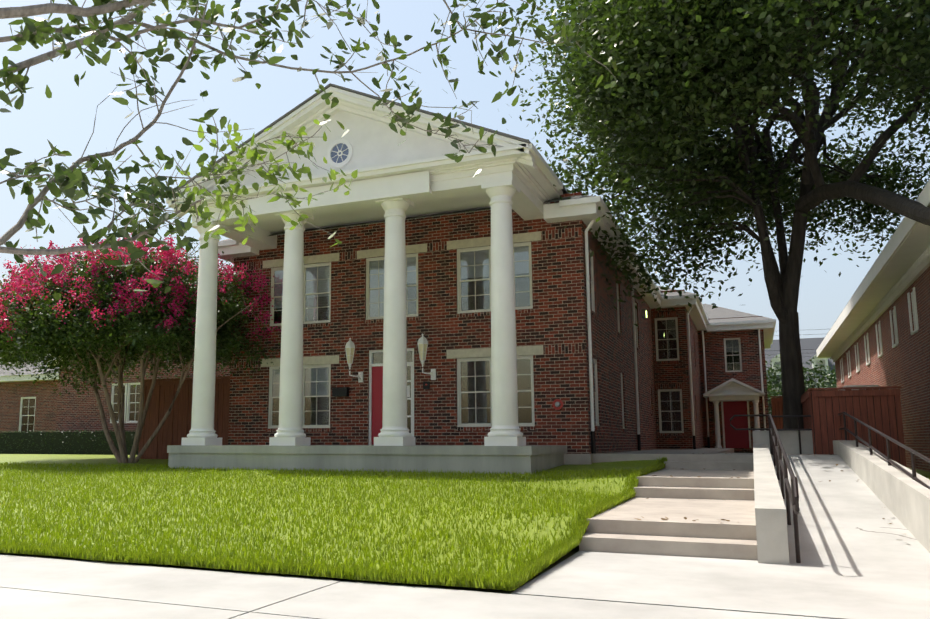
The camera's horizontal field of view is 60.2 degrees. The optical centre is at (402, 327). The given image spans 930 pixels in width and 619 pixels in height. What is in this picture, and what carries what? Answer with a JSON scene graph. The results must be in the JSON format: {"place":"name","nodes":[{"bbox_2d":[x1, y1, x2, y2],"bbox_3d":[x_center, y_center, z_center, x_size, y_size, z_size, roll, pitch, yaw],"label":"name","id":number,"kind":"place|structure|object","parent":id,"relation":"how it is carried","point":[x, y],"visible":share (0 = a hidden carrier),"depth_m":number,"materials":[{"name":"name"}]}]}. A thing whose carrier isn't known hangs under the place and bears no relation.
{"place":"outdoors","nodes":[
{"label":"outdoors","id":0,"kind":"place"},
{"bbox_2d":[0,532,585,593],"bbox_3d":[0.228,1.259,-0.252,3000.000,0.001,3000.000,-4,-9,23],"label":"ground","id":1,"kind":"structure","parent":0,"point":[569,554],"depth_m":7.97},
{"bbox_2d":[564,448,829,559],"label":"steps","id":2,"kind":"structure","parent":1,"relation":"on","point":[619,528],"depth_m":11.08,"materials":[{"name":"concrete"}]},
{"bbox_2d":[703,378,764,447],"bbox_3d":[16.218,4.170,38.999,2.740,3.360,1.430,-4,-9,23],"label":"porch","id":3,"kind":"object","parent":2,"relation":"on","point":[733,396],"visible":0.79,"depth_m":39.08,"materials":[{"name":"white paint"}]},
{"bbox_2d":[511,551,929,618],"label":"walkway","id":4,"kind":"structure","parent":1,"relation":"on","point":[816,591],"depth_m":7.11,"materials":[{"name":"grey concrete"}]},
{"bbox_2d":[765,337,835,411],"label":"building","id":5,"kind":"structure","parent":1,"relation":"on","point":[810,343],"depth_m":84.99,"materials":[{"name":"painted siding"},{"name":"roof shingles"}]},
{"bbox_2d":[753,430,929,564],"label":"ramp walls","id":6,"kind":"structure","parent":1,"relation":"on","point":[903,497],"depth_m":10.34,"materials":[{"name":"white concrete"}]},
{"bbox_2d":[633,453,907,543],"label":"leaf litter","id":7,"kind":"object","parent":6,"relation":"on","point":[685,518],"visible":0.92,"depth_m":13.10,"materials":[{"name":"brown plant"}]},
{"bbox_2d":[730,412,929,562],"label":"handrails","id":8,"kind":"object","parent":6,"relation":"on","point":[777,449],"visible":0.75,"depth_m":11.97,"materials":[{"name":"black metal"}]},
{"bbox_2d":[835,266,929,471],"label":"neighbour walls","id":9,"kind":"structure","parent":1,"relation":"on","point":[904,364],"depth_m":23.12,"materials":[{"name":"brick"}]},
{"bbox_2d":[816,180,929,361],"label":"roof eave","id":10,"kind":"object","parent":9,"relation":"on","point":[900,266],"visible":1,"depth_m":22.80,"materials":[{"name":"white paint"}]},
{"bbox_2d":[817,179,929,348],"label":"neighbour roof","id":11,"kind":"object","parent":10,"relation":"on","point":[880,253],"visible":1,"depth_m":21.27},
{"bbox_2d":[840,287,918,382],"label":"windows","id":12,"kind":"structure","parent":9,"relation":"attached to","point":[914,310],"depth_m":24.96,"materials":[{"name":"white glass"}]},
{"bbox_2d":[0,0,622,299],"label":"branch","id":13,"kind":"object","parent":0,"point":[70,183],"depth_m":5.42,"materials":[{"name":"green plant"}]},
{"bbox_2d":[164,114,357,246],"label":"tree leaves","id":14,"kind":"object","parent":13,"relation":"attached to","point":[253,155],"visible":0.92,"depth_m":6.68,"materials":[{"name":"green plant"}]},
{"bbox_2d":[0,554,828,618],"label":"sidewalk","id":15,"kind":"structure","parent":0,"point":[39,588],"depth_m":6.45,"materials":[{"name":"grey concrete"}]},
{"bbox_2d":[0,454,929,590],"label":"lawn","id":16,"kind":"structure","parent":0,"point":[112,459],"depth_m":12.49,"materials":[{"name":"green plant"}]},
{"bbox_2d":[0,429,138,454],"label":"hedge","id":17,"kind":"object","parent":16,"relation":"on","point":[10,437],"depth_m":31.99,"materials":[{"name":"green plant"}]},
{"bbox_2d":[0,340,229,431],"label":"neighbour walls","id":18,"kind":"structure","parent":16,"relation":"on","point":[64,411],"depth_m":34.00,"materials":[{"name":"brick"}]},
{"bbox_2d":[0,357,139,431],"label":"building trim","id":19,"kind":"structure","parent":18,"relation":"attached to","point":[28,404],"depth_m":39.81,"materials":[{"name":"white paint"}]},
{"bbox_2d":[0,354,58,374],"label":"neighbour roof","id":20,"kind":"object","parent":19,"relation":"on","point":[9,371],"depth_m":41.62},
{"bbox_2d":[0,216,280,462],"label":"crape myrtle","id":21,"kind":"object","parent":16,"relation":"on","point":[36,335],"depth_m":22.78,"materials":[{"name":"plant"}]},
{"bbox_2d":[138,376,229,458],"bbox_3d":[-5.781,3.382,27.321,3.800,2.985,5.090,-4,-9,23],"label":"fence","id":22,"kind":"object","parent":16,"relation":"on","point":[175,429],"visible":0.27,"depth_m":25.28,"materials":[{"name":"brown wood"}]},
{"bbox_2d":[167,445,566,473],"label":"porch slab","id":23,"kind":"structure","parent":16,"relation":"on","point":[502,459],"depth_m":18.26,"materials":[{"name":"concrete"}]},
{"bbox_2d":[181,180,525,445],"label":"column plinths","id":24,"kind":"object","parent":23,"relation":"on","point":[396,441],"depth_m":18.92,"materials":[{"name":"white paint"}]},
{"bbox_2d":[187,186,522,437],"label":"columns","id":25,"kind":"structure","parent":24,"relation":"on","point":[503,380],"depth_m":18.94,"materials":[{"name":"white paint"}]},
{"bbox_2d":[168,144,562,249],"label":"entablature","id":26,"kind":"structure","parent":24,"relation":"on","point":[437,185],"depth_m":19.50,"materials":[{"name":"white paint"}]},
{"bbox_2d":[167,86,534,216],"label":"pediment","id":27,"kind":"structure","parent":26,"relation":"on","point":[372,137],"depth_m":19.70,"materials":[{"name":"white paint"}]},
{"bbox_2d":[327,139,352,167],"bbox_3d":[-1.560,-4.348,19.893,0.720,0.720,0.060,-4,-9,23],"label":"round window","id":28,"kind":"structure","parent":27,"relation":"attached to","point":[339,153],"depth_m":19.89,"materials":[{"name":"white paint"}]},
{"bbox_2d":[174,83,568,193],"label":"portico roof","id":29,"kind":"structure","parent":26,"relation":"on","point":[564,190],"depth_m":19.47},
{"bbox_2d":[228,192,768,453],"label":"house walls","id":30,"kind":"structure","parent":16,"relation":"on","point":[558,315],"depth_m":22.44,"materials":[{"name":"red brick"}]},
{"bbox_2d":[331,382,429,396],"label":"wall fittings","id":31,"kind":"object","parent":30,"relation":"attached to","point":[339,391],"depth_m":22.40,"materials":[{"name":"black metal"}]},
{"bbox_2d":[345,333,435,381],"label":"wall lanterns","id":32,"kind":"object","parent":30,"relation":"attached to","point":[422,342],"visible":1,"depth_m":21.50,"materials":[{"name":"white glass"}]},
{"bbox_2d":[369,348,413,444],"bbox_3d":[-0.231,1.916,22.157,1.390,2.640,0.360,-4,-9,23],"label":"front door","id":33,"kind":"structure","parent":30,"relation":"attached to","point":[375,395],"depth_m":22.18,"materials":[{"name":"red paint"}]},
{"bbox_2d":[261,231,542,366],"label":"lintels","id":34,"kind":"object","parent":30,"relation":"attached to","point":[476,352],"visible":0.56,"depth_m":22.10,"materials":[{"name":"stone"}]},
{"bbox_2d":[231,227,684,435],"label":"brick courses","id":35,"kind":"object","parent":30,"relation":"on","point":[558,348],"visible":0.62,"depth_m":22.00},
{"bbox_2d":[166,143,775,348],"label":"eaves","id":36,"kind":"object","parent":30,"relation":"attached to","point":[585,210],"visible":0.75,"depth_m":24.12,"materials":[{"name":"white paint"}]},
{"bbox_2d":[219,195,771,322],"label":"roof","id":37,"kind":"structure","parent":36,"relation":"on","point":[719,312],"depth_m":39.28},
{"bbox_2d":[268,242,741,432],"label":"house windows","id":38,"kind":"structure","parent":30,"relation":"in","point":[474,275],"depth_m":22.63,"materials":[{"name":"white glass"}]},
{"bbox_2d":[552,399,562,409],"bbox_3d":[3.885,1.915,20.031,0.270,0.270,0.100,-4,-9,23],"label":"alarm bell","id":39,"kind":"object","parent":30,"relation":"attached to","point":[557,404],"visible":0.94,"depth_m":20.02,"materials":[{"name":"red metal"}]},
{"bbox_2d":[641,309,646,318],"bbox_3d":[9.385,-0.555,31.023,0.169,0.350,0.300,-4,-9,23],"label":"security lamp","id":40,"kind":"object","parent":30,"relation":"attached to","point":[644,313],"visible":1,"depth_m":30.89,"materials":[{"name":"glass"}]},
{"bbox_2d":[584,220,765,453],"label":"downspouts","id":41,"kind":"object","parent":30,"relation":"attached to","point":[593,446],"visible":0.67,"depth_m":27.80,"materials":[{"name":"white paint"}]},
{"bbox_2d":[0,0,929,375],"label":"sky","id":42,"kind":"structure","parent":0,"point":[66,119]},
{"bbox_2d":[471,0,929,428],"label":"oak tree","id":43,"kind":"object","parent":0,"point":[645,80],"depth_m":21.01,"materials":[{"name":"green plant"}]},
{"bbox_2d":[765,329,820,357],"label":"utility wires","id":44,"kind":"object","parent":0,"point":[806,349],"depth_m":67.37,"materials":[{"name":"black metal"}]},
{"bbox_2d":[771,455,929,570],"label":"ramp","id":45,"kind":"structure","parent":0,"point":[841,515],"depth_m":10.20,"materials":[{"name":"concrete"}]},
{"bbox_2d":[907,467,929,478],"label":"lawn","id":46,"kind":"structure","parent":0,"point":[923,473],"depth_m":20.67,"materials":[{"name":"green plant"}]},
{"bbox_2d":[767,373,824,415],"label":"tree","id":47,"kind":"object","parent":46,"relation":"on","point":[780,395],"depth_m":55.66,"materials":[{"name":"brown plant"}]},
{"bbox_2d":[765,355,835,414],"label":"tree leaves","id":48,"kind":"object","parent":46,"relation":"on","point":[776,384],"visible":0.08,"depth_m":54.28,"materials":[{"name":"green plant"}]},
{"bbox_2d":[811,372,836,390],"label":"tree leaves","id":49,"kind":"object","parent":46,"relation":"on","point":[834,384],"depth_m":50.52,"materials":[{"name":"green plant"}]},
{"bbox_2d":[817,369,836,387],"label":"tree leaves","id":50,"kind":"object","parent":46,"relation":"on","point":[826,383],"depth_m":62.33,"materials":[{"name":"green plant"}]},
{"bbox_2d":[770,386,905,466],"bbox_3d":[14.082,3.266,25.983,3.440,3.035,16.930,-4,-9,23],"label":"fence","id":51,"kind":"object","parent":46,"relation":"on","point":[878,409],"visible":0.44,"depth_m":18.50,"materials":[{"name":"brown wood"}]},
{"bbox_2d":[843,385,879,389],"bbox_3d":[13.776,2.045,23.973,1.150,0.660,0.660,-4,-9,23],"label":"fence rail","id":52,"kind":"object","parent":51,"relation":"on","point":[861,386],"visible":0.12,"depth_m":23.87,"materials":[{"name":"brown paint"}]}
]}

